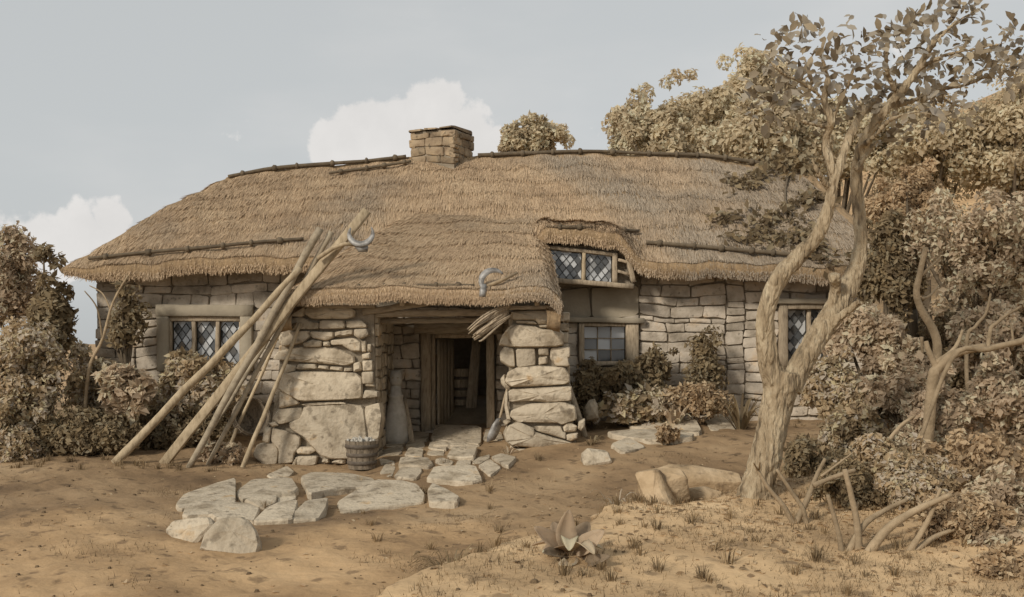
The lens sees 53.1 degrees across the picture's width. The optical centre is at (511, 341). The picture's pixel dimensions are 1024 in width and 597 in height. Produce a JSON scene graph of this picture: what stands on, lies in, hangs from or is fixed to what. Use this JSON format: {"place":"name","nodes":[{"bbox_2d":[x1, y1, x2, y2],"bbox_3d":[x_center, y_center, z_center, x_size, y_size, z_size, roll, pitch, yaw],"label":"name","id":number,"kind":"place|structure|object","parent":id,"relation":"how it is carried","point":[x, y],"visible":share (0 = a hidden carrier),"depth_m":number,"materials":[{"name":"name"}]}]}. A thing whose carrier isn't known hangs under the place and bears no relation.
{"place":"outdoors","nodes":[
{"label":"outdoors","id":0,"kind":"place"},
{"bbox_2d":[176,415,735,524],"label":"path","id":1,"kind":"structure","parent":0,"point":[367,494],"depth_m":14.10,"materials":[{"name":"stone"}]},
{"bbox_2d":[384,362,408,443],"bbox_3d":[-2.029,1.071,17.900,0.477,1.404,0.465,0,0,0],"label":"butter churn","id":2,"kind":"object","parent":1,"relation":"on","point":[396,426],"visible":0.98,"depth_m":17.77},
{"bbox_2d":[454,368,468,404],"bbox_3d":[-1.020,0.910,20.400,0.420,0.720,0.420,0,0,0],"label":"shelf","id":3,"kind":"object","parent":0,"point":[461,376],"visible":0.62,"depth_m":20.24,"materials":[{"name":"brown wood"}]},
{"bbox_2d":[0,89,1023,596],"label":"ground","id":4,"kind":"structure","parent":0,"point":[122,507],"depth_m":10.17,"materials":[{"name":"soil"}]},
{"bbox_2d":[0,220,42,330],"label":"bank tree","id":5,"kind":"object","parent":4,"relation":"on","point":[18,271],"visible":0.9,"depth_m":20.25,"materials":[{"name":"beige plant"}]},
{"bbox_2d":[0,395,52,462],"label":"bank bush","id":6,"kind":"object","parent":4,"relation":"on","point":[16,434],"visible":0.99,"depth_m":16.11,"materials":[{"name":"brown plant"}]},
{"bbox_2d":[0,316,84,446],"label":"bank bush","id":7,"kind":"object","parent":4,"relation":"on","point":[32,365],"visible":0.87,"depth_m":16.63,"materials":[{"name":"brown plant"}]},
{"bbox_2d":[21,241,78,413],"bbox_3d":[-8.337,-0.008,18.434,1.089,3.600,1.123,0,0,0],"label":"bank bush","id":8,"kind":"object","parent":4,"relation":"on","point":[50,303],"visible":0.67,"depth_m":18.24,"materials":[{"name":"brown plant"}]},
{"bbox_2d":[29,405,144,456],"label":"bank bush","id":9,"kind":"object","parent":4,"relation":"on","point":[89,430],"visible":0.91,"depth_m":16.39,"materials":[{"name":"brown plant"}]},
{"bbox_2d":[60,339,115,411],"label":"bank bush","id":10,"kind":"object","parent":4,"relation":"on","point":[73,394],"visible":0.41,"depth_m":17.63,"materials":[{"name":"brown plant"}]},
{"bbox_2d":[83,275,128,407],"bbox_3d":[-6.865,0.364,17.139,0.792,2.953,0.386,0,0,17],"label":"bare tree","id":11,"kind":"object","parent":4,"relation":"on","point":[103,333],"visible":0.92,"depth_m":17.18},
{"bbox_2d":[90,362,159,440],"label":"bank bush","id":12,"kind":"object","parent":4,"relation":"on","point":[126,390],"visible":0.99,"depth_m":16.77,"materials":[{"name":"beige plant"}]},
{"bbox_2d":[103,279,151,364],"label":"bank bush","id":13,"kind":"object","parent":4,"relation":"on","point":[127,325],"visible":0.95,"depth_m":18.19,"materials":[{"name":"brown plant"}]},
{"bbox_2d":[121,399,233,450],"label":"bank bush","id":14,"kind":"object","parent":4,"relation":"on","point":[159,436],"visible":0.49,"depth_m":17.35,"materials":[{"name":"brown plant"}]},
{"bbox_2d":[157,346,204,379],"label":"bank bush","id":15,"kind":"object","parent":4,"relation":"on","point":[181,353],"visible":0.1,"depth_m":18.41,"materials":[{"name":"brown plant"}]},
{"bbox_2d":[166,517,214,542],"bbox_3d":[-3.434,2.195,11.211,0.540,0.590,0.612,0,0,19],"label":"boulder","id":16,"kind":"object","parent":4,"relation":"on","point":[194,530],"visible":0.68,"depth_m":10.99,"materials":[{"name":"stone"}]},
{"bbox_2d":[148,353,249,432],"bbox_3d":[-5.510,1.033,18.034,1.302,1.642,1.754,0,0,44],"label":"bank bush","id":17,"kind":"object","parent":4,"relation":"on","point":[198,395],"visible":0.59,"depth_m":17.70,"materials":[{"name":"brown plant"}]},
{"bbox_2d":[111,266,302,463],"bbox_3d":[-4.726,0.384,15.883,2.951,3.113,0.143,0,0,-1],"label":"leaning pole","id":18,"kind":"object","parent":4,"relation":"on","point":[176,398],"visible":0.98,"depth_m":15.84,"materials":[{"name":"wood"}]},
{"bbox_2d":[198,439,245,465],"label":"bank bush","id":19,"kind":"object","parent":4,"relation":"on","point":[228,453],"visible":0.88,"depth_m":16.16,"materials":[{"name":"beige plant"}]},
{"bbox_2d":[200,516,261,553],"bbox_3d":[-2.880,2.115,10.646,0.643,0.631,0.660,0,0,0],"label":"boulder","id":20,"kind":"object","parent":4,"relation":"on","point":[238,535],"visible":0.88,"depth_m":10.37,"materials":[{"name":"stone"}]},
{"bbox_2d":[213,338,270,430],"bbox_3d":[-4.476,0.723,16.848,1.492,2.430,0.069,0,0,-20],"label":"leaning pole","id":21,"kind":"object","parent":4,"relation":"on","point":[248,370],"visible":0.47,"depth_m":16.84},
{"bbox_2d":[231,397,271,435],"bbox_3d":[-4.323,1.238,16.860,0.667,0.648,0.503,0,0,-41],"label":"wicker basket","id":22,"kind":"object","parent":4,"relation":"on","point":[253,414],"visible":0.65,"depth_m":17.00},
{"bbox_2d":[186,227,323,467],"bbox_3d":[-3.997,0.113,15.899,2.122,3.811,0.126,0,0,-6],"label":"leaning pole","id":23,"kind":"object","parent":4,"relation":"on","point":[279,302],"visible":0.99,"depth_m":15.86,"materials":[{"name":"wood"}]},
{"bbox_2d":[230,335,279,442],"bbox_3d":[-4.208,0.759,16.802,1.067,2.317,0.065,0,0,-23],"label":"leaning pole","id":24,"kind":"object","parent":4,"relation":"on","point":[251,396],"visible":0.6,"depth_m":16.76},
{"bbox_2d":[159,207,370,463],"bbox_3d":[-3.849,-0.060,15.985,3.287,4.064,0.123,0,0,-1],"label":"leaning pole","id":25,"kind":"object","parent":4,"relation":"on","point":[285,310],"visible":0.91,"depth_m":15.95,"materials":[{"name":"wood"}]},
{"bbox_2d":[316,227,374,259],"bbox_3d":[-2.583,-1.518,15.863,0.906,0.526,0.164,0,0,0],"label":"sickle","id":26,"kind":"object","parent":25,"relation":"attached to","point":[360,246],"visible":1,"depth_m":15.85,"materials":[{"name":"metal"}]},
{"bbox_2d":[206,230,333,464],"bbox_3d":[-3.803,0.119,16.063,2.016,3.717,0.087,0,0,-1],"label":"leaning pole","id":27,"kind":"object","parent":4,"relation":"on","point":[323,246],"visible":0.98,"depth_m":16.03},
{"bbox_2d":[240,323,300,466],"bbox_3d":[-3.825,0.911,16.165,1.014,2.403,0.081,0,0,-27],"label":"leaning pole","id":28,"kind":"object","parent":4,"relation":"on","point":[261,421],"visible":0.95,"depth_m":16.14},
{"bbox_2d":[345,439,378,469],"bbox_3d":[-2.337,1.759,15.945,0.525,0.438,0.525,0,0,0],"label":"bucket","id":29,"kind":"object","parent":4,"relation":"on","point":[361,455],"visible":1,"depth_m":15.74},
{"bbox_2d":[347,436,374,441],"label":"bucket contents","id":30,"kind":"object","parent":29,"relation":"in","point":[358,439],"visible":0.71,"depth_m":15.88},
{"bbox_2d":[403,397,414,441],"bbox_3d":[-1.815,1.394,17.927,0.095,0.828,0.467,0,0,-30],"label":"leaning board","id":31,"kind":"object","parent":4,"relation":"on","point":[411,434],"visible":0.79,"depth_m":17.89,"materials":[{"name":"brown wood"}]},
{"bbox_2d":[407,543,477,571],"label":"grass tuft","id":32,"kind":"object","parent":4,"relation":"on","point":[448,561],"visible":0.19,"depth_m":8.39,"materials":[{"name":"brown plant"}]},
{"bbox_2d":[60,125,871,464],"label":"cottage","id":33,"kind":"structure","parent":4,"relation":"on","point":[610,257],"depth_m":18.98,"materials":[{"name":"plant"}]},
{"bbox_2d":[155,304,253,370],"bbox_3d":[-5.684,-0.063,18.996,1.782,1.239,0.225,0,0,0],"label":"window","id":34,"kind":"structure","parent":33,"relation":"in","point":[185,333],"depth_m":18.96,"materials":[{"name":"paint"}]},
{"bbox_2d":[436,339,453,424],"bbox_3d":[-1.280,0.804,19.567,0.067,1.673,0.913,0,0,16],"label":"door","id":35,"kind":"structure","parent":33,"relation":"in","point":[445,347],"depth_m":19.50,"materials":[{"name":"brown wood"}]},
{"bbox_2d":[466,339,477,407],"bbox_3d":[-0.789,0.643,20.249,0.277,1.367,0.098,0,0,-37],"label":"leaning board","id":36,"kind":"object","parent":33,"relation":"on","point":[470,389],"visible":0.99,"depth_m":20.23,"materials":[{"name":"brown wood"}]},
{"bbox_2d":[472,339,480,407],"bbox_3d":[-0.699,0.643,20.250,0.082,1.359,0.207,0,0,38],"label":"leaning board","id":37,"kind":"object","parent":33,"relation":"on","point":[475,392],"visible":0.98,"depth_m":20.23,"materials":[{"name":"brown wood"}]},
{"bbox_2d":[467,304,510,341],"bbox_3d":[-0.344,-0.293,16.176,0.718,0.607,0.179,0,0,-13],"label":"twig bundle","id":38,"kind":"object","parent":33,"relation":"hanging from","point":[498,314],"visible":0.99,"depth_m":16.16,"materials":[{"name":"brown wood"}]},
{"bbox_2d":[478,268,517,296],"bbox_3d":[-0.274,-0.920,16.192,0.817,0.491,0.269,0,0,-15],"label":"sickle","id":39,"kind":"object","parent":33,"relation":"on","point":[485,273],"visible":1,"depth_m":16.18,"materials":[{"name":"metal"}]},
{"bbox_2d":[548,245,635,289],"bbox_3d":[1.381,-1.343,18.567,1.721,0.814,0.367,0,0,0],"label":"dormer window","id":40,"kind":"structure","parent":33,"relation":"in","point":[580,265],"depth_m":18.61,"materials":[{"name":"brown wood"}]},
{"bbox_2d":[569,317,644,365],"bbox_3d":[1.674,0.001,18.982,1.540,0.907,0.257,0,0,0],"label":"window","id":41,"kind":"structure","parent":33,"relation":"in","point":[600,341],"depth_m":19.01,"materials":[{"name":"glass"}]},
{"bbox_2d":[705,147,843,278],"bbox_3d":[4.836,-2.569,18.976,2.546,2.941,6.054,0,0,17],"label":"creeper","id":42,"kind":"object","parent":33,"relation":"on","point":[780,164],"visible":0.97,"depth_m":19.28,"materials":[{"name":"brown plant"}]},
{"bbox_2d":[777,298,840,368],"bbox_3d":[5.500,-0.143,18.976,1.360,1.302,0.265,0,0,0],"label":"window","id":43,"kind":"structure","parent":33,"relation":"in","point":[791,323],"depth_m":18.92,"materials":[{"name":"paint"}]},
{"bbox_2d":[487,389,507,441],"bbox_3d":[-0.193,1.163,17.332,0.487,1.080,0.097,0,0,-22],"label":"spade","id":44,"kind":"object","parent":4,"relation":"on","point":[494,430],"visible":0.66,"depth_m":17.28,"materials":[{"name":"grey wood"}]},
{"bbox_2d":[497,445,519,454],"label":"grass tuft","id":45,"kind":"object","parent":4,"relation":"on","point":[507,452],"visible":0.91,"depth_m":16.22,"materials":[{"name":"beige plant"}]},
{"bbox_2d":[0,414,1020,596],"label":"weeds","id":46,"kind":"object","parent":4,"relation":"on","point":[815,554],"visible":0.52,"depth_m":9.02,"materials":[{"name":"brown plant"}]},
{"bbox_2d":[0,433,1023,596],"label":"grass","id":47,"kind":"structure","parent":4,"relation":"on","point":[713,533],"depth_m":8.28,"materials":[{"name":"plant"}]},
{"bbox_2d":[497,119,526,151],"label":"hillside tree","id":48,"kind":"object","parent":4,"relation":"on","point":[511,136],"visible":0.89,"depth_m":39.57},
{"bbox_2d":[1,452,1023,596],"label":"pebbles","id":49,"kind":"object","parent":4,"relation":"on","point":[536,581],"visible":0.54,"depth_m":9.74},
{"bbox_2d":[4,433,1023,596],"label":"fallen leaves","id":50,"kind":"object","parent":4,"relation":"on","point":[739,552],"visible":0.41,"depth_m":9.10,"materials":[{"name":"orange plant"}]},
{"bbox_2d":[516,110,575,150],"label":"hillside tree","id":51,"kind":"object","parent":4,"relation":"on","point":[540,133],"visible":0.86,"depth_m":39.73,"materials":[{"name":"plant"}]},
{"bbox_2d":[532,510,609,565],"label":"broad leaved plant","id":52,"kind":"object","parent":4,"relation":"on","point":[565,535],"visible":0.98,"depth_m":8.22,"materials":[{"name":"beige plant"}]},
{"bbox_2d":[569,382,587,436],"bbox_3d":[1.077,1.146,17.248,0.118,0.976,0.667,0,0,-30],"label":"leaning pole","id":53,"kind":"object","parent":4,"relation":"on","point":[583,432],"visible":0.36,"depth_m":17.16,"materials":[{"name":"brown wood"}]},
{"bbox_2d":[583,399,598,421],"bbox_3d":[1.371,1.202,17.765,0.243,0.420,0.422,0,0,0],"label":"boulder","id":54,"kind":"object","parent":4,"relation":"on","point":[590,411],"visible":0.97,"depth_m":17.58,"materials":[{"name":"stone"}]},
{"bbox_2d":[579,434,604,444],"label":"grass tuft","id":55,"kind":"object","parent":4,"relation":"on","point":[593,441],"visible":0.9,"depth_m":16.35,"materials":[{"name":"brown plant"}]},
{"bbox_2d":[571,356,614,428],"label":"bush","id":56,"kind":"object","parent":4,"relation":"on","point":[584,388],"visible":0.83,"depth_m":18.17,"materials":[{"name":"brown plant"}]},
{"bbox_2d":[581,448,611,465],"bbox_3d":[1.242,1.800,15.128,0.445,0.440,0.436,0,0,0],"label":"boulder","id":57,"kind":"object","parent":4,"relation":"on","point":[589,456],"visible":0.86,"depth_m":14.98,"materials":[{"name":"stone"}]},
{"bbox_2d":[592,489,634,504],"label":"grass tuft","id":58,"kind":"object","parent":4,"relation":"on","point":[610,502],"visible":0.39,"depth_m":12.25,"materials":[{"name":"brown plant"}]},
{"bbox_2d":[593,359,647,425],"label":"bush","id":59,"kind":"object","parent":4,"relation":"on","point":[619,375],"visible":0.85,"depth_m":18.03,"materials":[{"name":"brown plant"}]},
{"bbox_2d":[601,88,647,154],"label":"hillside tree","id":60,"kind":"object","parent":4,"relation":"on","point":[616,118],"visible":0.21,"depth_m":31.64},
{"bbox_2d":[583,382,681,426],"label":"bush","id":61,"kind":"object","parent":4,"relation":"on","point":[629,404],"visible":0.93,"depth_m":17.63,"materials":[{"name":"brown plant"}]},
{"bbox_2d":[635,469,676,504],"bbox_3d":[1.588,1.678,10.967,0.470,0.650,0.645,0,0,27],"label":"boulder","id":62,"kind":"object","parent":4,"relation":"on","point":[651,482],"visible":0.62,"depth_m":10.77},
{"bbox_2d":[634,341,678,390],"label":"bush","id":63,"kind":"object","parent":4,"relation":"on","point":[656,367],"visible":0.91,"depth_m":18.31,"materials":[{"name":"brown plant"}]},
{"bbox_2d":[637,468,689,500],"bbox_3d":[1.627,1.564,11.067,0.570,0.389,0.354,0,0,21],"label":"boulder","id":64,"kind":"object","parent":4,"relation":"on","point":[676,480],"visible":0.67,"depth_m":10.94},
{"bbox_2d":[616,106,711,156],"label":"hillside tree","id":65,"kind":"object","parent":4,"relation":"on","point":[656,131],"visible":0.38,"depth_m":29.52,"materials":[{"name":"plant"}]},
{"bbox_2d":[653,421,683,445],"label":"bank plant","id":66,"kind":"object","parent":4,"relation":"on","point":[666,433],"visible":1,"depth_m":16.11,"materials":[{"name":"orange plant"}]},
{"bbox_2d":[652,403,697,423],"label":"fern","id":67,"kind":"object","parent":4,"relation":"on","point":[677,415],"visible":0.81,"depth_m":17.45,"materials":[{"name":"beige plant"}]},
{"bbox_2d":[637,68,734,147],"bbox_3d":[5.514,-3.943,33.058,3.728,10.030,3.844,0,0,0],"label":"hillside tree","id":68,"kind":"object","parent":4,"relation":"on","point":[685,115],"visible":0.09,"depth_m":32.92,"materials":[{"name":"plant"}]},
{"bbox_2d":[664,380,733,424],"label":"bush","id":69,"kind":"object","parent":4,"relation":"on","point":[702,394],"visible":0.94,"depth_m":17.66,"materials":[{"name":"orange plant"}]},
{"bbox_2d":[659,464,741,501],"bbox_3d":[2.285,1.782,12.687,1.068,0.492,0.526,0,0,0],"label":"boulder","id":70,"kind":"object","parent":4,"relation":"on","point":[719,479],"visible":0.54,"depth_m":12.49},
{"bbox_2d":[684,486,723,502],"bbox_3d":[2.141,1.786,11.397,0.447,0.356,0.407,0,0,11],"label":"boulder","id":71,"kind":"object","parent":4,"relation":"on","point":[703,492],"visible":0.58,"depth_m":11.24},
{"bbox_2d":[682,324,728,419],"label":"bush","id":72,"kind":"object","parent":4,"relation":"on","point":[705,366],"visible":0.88,"depth_m":18.22,"materials":[{"name":"brown plant"}]},
{"bbox_2d":[686,85,751,154],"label":"hillside tree","id":73,"kind":"object","parent":4,"relation":"on","point":[716,109],"visible":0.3,"depth_m":30.16,"materials":[{"name":"plant"}]},
{"bbox_2d":[699,393,760,429],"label":"fern","id":74,"kind":"object","parent":4,"relation":"on","point":[741,420],"visible":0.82,"depth_m":17.20,"materials":[{"name":"brown plant"}]},
{"bbox_2d":[716,42,811,99],"bbox_3d":[8.193,-4.640,35.002,3.992,11.122,3.946,0,0,-37],"label":"hillside tree","id":75,"kind":"object","parent":4,"relation":"on","point":[735,83],"visible":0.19,"depth_m":33.78,"materials":[{"name":"plant"}]},
{"bbox_2d":[699,90,844,177],"bbox_3d":[7.295,-3.131,29.125,4.002,7.997,3.003,0,0,-34],"label":"hillside tree","id":76,"kind":"object","parent":4,"relation":"on","point":[745,139],"visible":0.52,"depth_m":28.32,"materials":[{"name":"plant"}]},
{"bbox_2d":[753,452,855,523],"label":"cut stems","id":77,"kind":"object","parent":4,"relation":"on","point":[815,483],"visible":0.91,"depth_m":9.31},
{"bbox_2d":[781,432,852,477],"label":"thicket bush","id":78,"kind":"object","parent":4,"relation":"on","point":[801,458],"visible":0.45,"depth_m":12.12,"materials":[{"name":"brown plant"}]},
{"bbox_2d":[798,345,868,423],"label":"thicket bush","id":79,"kind":"object","parent":4,"relation":"on","point":[831,380],"visible":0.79,"depth_m":13.22,"materials":[{"name":"brown plant"}]},
{"bbox_2d":[803,96,895,226],"bbox_3d":[11.500,-4.080,35.850,4.582,8.916,3.786,0,0,0],"label":"hillside tree","id":80,"kind":"object","parent":4,"relation":"on","point":[843,128],"visible":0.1,"depth_m":34.94,"materials":[{"name":"plant"}]},
{"bbox_2d":[806,458,895,510],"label":"thicket bush","id":81,"kind":"object","parent":4,"relation":"on","point":[861,478],"visible":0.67,"depth_m":9.81,"materials":[{"name":"brown plant"}]},
{"bbox_2d":[815,387,894,456],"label":"thicket bush","id":82,"kind":"object","parent":4,"relation":"on","point":[844,427],"visible":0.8,"depth_m":12.46,"materials":[{"name":"brown plant"}]},
{"bbox_2d":[826,469,907,551],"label":"cut stems","id":83,"kind":"object","parent":4,"relation":"on","point":[855,542],"visible":0.91,"depth_m":8.51,"materials":[{"name":"wood"}]},
{"bbox_2d":[822,302,925,392],"bbox_3d":[4.937,0.579,13.908,1.331,2.251,0.916,0,0,33],"label":"thicket bush","id":84,"kind":"object","parent":4,"relation":"on","point":[870,334],"visible":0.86,"depth_m":13.76,"materials":[{"name":"beige plant"}]},
{"bbox_2d":[735,0,1023,499],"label":"old tree","id":85,"kind":"object","parent":4,"relation":"on","point":[782,388],"visible":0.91,"depth_m":10.48,"materials":[{"name":"brown plant"}]},
{"bbox_2d":[831,432,933,486],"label":"thicket bush","id":86,"kind":"object","parent":4,"relation":"on","point":[871,453],"visible":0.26,"depth_m":10.73,"materials":[{"name":"brown plant"}]},
{"bbox_2d":[844,206,930,435],"bbox_3d":[5.665,-0.201,15.518,1.258,3.636,1.086,0,0,0],"label":"thicket bush","id":87,"kind":"object","parent":4,"relation":"on","point":[889,276],"visible":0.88,"depth_m":15.23,"materials":[{"name":"brown plant"}]},
{"bbox_2d":[889,415,914,439],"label":"branch","id":88,"kind":"object","parent":4,"relation":"on","point":[897,429],"visible":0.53,"depth_m":11.38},
{"bbox_2d":[854,350,957,446],"bbox_3d":[4.878,0.961,12.655,1.451,1.711,0.989,0,0,0],"label":"thicket bush","id":89,"kind":"object","parent":4,"relation":"on","point":[889,391],"visible":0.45,"depth_m":12.39,"materials":[{"name":"beige plant"}]},
{"bbox_2d":[865,488,956,550],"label":"cut stems","id":90,"kind":"object","parent":4,"relation":"on","point":[883,533],"visible":0.93,"depth_m":8.44,"materials":[{"name":"wood"}]},
{"bbox_2d":[864,157,958,349],"bbox_3d":[6.421,-0.731,16.625,1.624,4.465,1.040,0,0,-28],"label":"thicket bush","id":91,"kind":"object","parent":4,"relation":"on","point":[921,191],"visible":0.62,"depth_m":16.34,"materials":[{"name":"beige plant"}]},
{"bbox_2d":[870,450,971,510],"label":"thicket bush","id":92,"kind":"object","parent":4,"relation":"on","point":[913,478],"visible":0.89,"depth_m":9.74,"materials":[{"name":"brown plant"}]},
{"bbox_2d":[848,88,999,329],"bbox_3d":[13.760,-4.039,34.046,5.298,8.674,4.336,0,0,-28],"label":"hillside tree","id":93,"kind":"object","parent":4,"relation":"on","point":[917,150],"visible":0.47,"depth_m":33.16,"materials":[{"name":"plant"}]},
{"bbox_2d":[913,247,941,358],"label":"bare tree","id":94,"kind":"object","parent":4,"relation":"on","point":[931,327],"visible":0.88,"depth_m":12.57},
{"bbox_2d":[905,295,972,393],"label":"thicket bush","id":95,"kind":"object","parent":4,"relation":"on","point":[959,376],"visible":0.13,"depth_m":16.18,"materials":[{"name":"brown plant"}]},
{"bbox_2d":[891,384,988,456],"bbox_3d":[4.977,1.099,11.905,1.045,1.272,0.756,0,0,43],"label":"thicket bush","id":96,"kind":"object","parent":4,"relation":"on","point":[952,411],"visible":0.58,"depth_m":11.76,"materials":[{"name":"beige plant"}]},
{"bbox_2d":[921,329,986,454],"bbox_3d":[4.990,0.653,11.668,0.761,1.577,0.253,0,0,-3],"label":"gnarled tree trunk","id":97,"kind":"object","parent":4,"relation":"on","point":[938,365],"visible":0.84,"depth_m":11.56,"materials":[{"name":"wood"}]},
{"bbox_2d":[896,186,1023,439],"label":"thicket bush","id":98,"kind":"object","parent":4,"relation":"on","point":[981,252],"visible":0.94,"depth_m":14.63,"materials":[{"name":"beige plant"}]},
{"bbox_2d":[905,427,1023,492],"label":"thicket bush","id":99,"kind":"object","parent":4,"relation":"on","point":[984,453],"visible":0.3,"depth_m":9.98,"materials":[{"name":"orange plant"}]},
{"bbox_2d":[913,487,1017,541],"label":"thicket bush","id":100,"kind":"object","parent":4,"relation":"on","point":[963,513],"visible":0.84,"depth_m":8.63,"materials":[{"name":"orange plant"}]},
{"bbox_2d":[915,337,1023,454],"bbox_3d":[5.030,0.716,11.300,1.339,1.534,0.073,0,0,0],"label":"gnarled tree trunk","id":101,"kind":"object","parent":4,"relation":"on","point":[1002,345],"visible":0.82,"depth_m":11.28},
{"bbox_2d":[944,299,1023,438],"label":"thicket bush","id":102,"kind":"object","parent":4,"relation":"on","point":[965,319],"visible":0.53,"depth_m":13.47,"materials":[{"name":"beige plant"}]},
{"bbox_2d":[947,53,1023,290],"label":"hillside tree","id":103,"kind":"object","parent":4,"relation":"on","point":[1004,157],"visible":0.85,"depth_m":32.49,"materials":[{"name":"plant"}]},
{"bbox_2d":[961,461,1023,524],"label":"thicket bush","id":104,"kind":"object","parent":4,"relation":"on","point":[1006,489],"visible":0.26,"depth_m":9.16,"materials":[{"name":"beige plant"}]},
{"bbox_2d":[964,293,1021,443],"bbox_3d":[6.072,0.517,12.918,0.733,2.244,0.193,0,0,-15],"label":"bare tree","id":105,"kind":"object","parent":4,"relation":"on","point":[988,342],"visible":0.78,"depth_m":12.89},
{"bbox_2d":[966,347,1023,451],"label":"thicket bush","id":106,"kind":"object","parent":4,"relation":"on","point":[997,388],"visible":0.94,"depth_m":11.70,"materials":[{"name":"beige plant"}]},
{"bbox_2d":[966,523,1023,548],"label":"thicket bush","id":107,"kind":"object","parent":4,"relation":"on","point":[986,539],"visible":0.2,"depth_m":8.52,"materials":[{"name":"beige plant"}]},
{"bbox_2d":[968,540,1023,579],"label":"thicket bush","id":108,"kind":"object","parent":4,"relation":"on","point":[1000,560],"visible":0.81,"depth_m":7.83,"materials":[{"name":"orange plant"}]},
{"bbox_2d":[1005,310,1023,379],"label":"thicket bush","id":109,"kind":"object","parent":4,"relation":"on","point":[1021,377],"visible":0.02,"depth_m":15.77,"materials":[{"name":"brown plant"}]},
{"bbox_2d":[0,0,1023,343],"label":"sky","id":110,"kind":"structure","parent":0,"point":[113,113],"materials":[{"name":"grey"}]}
]}

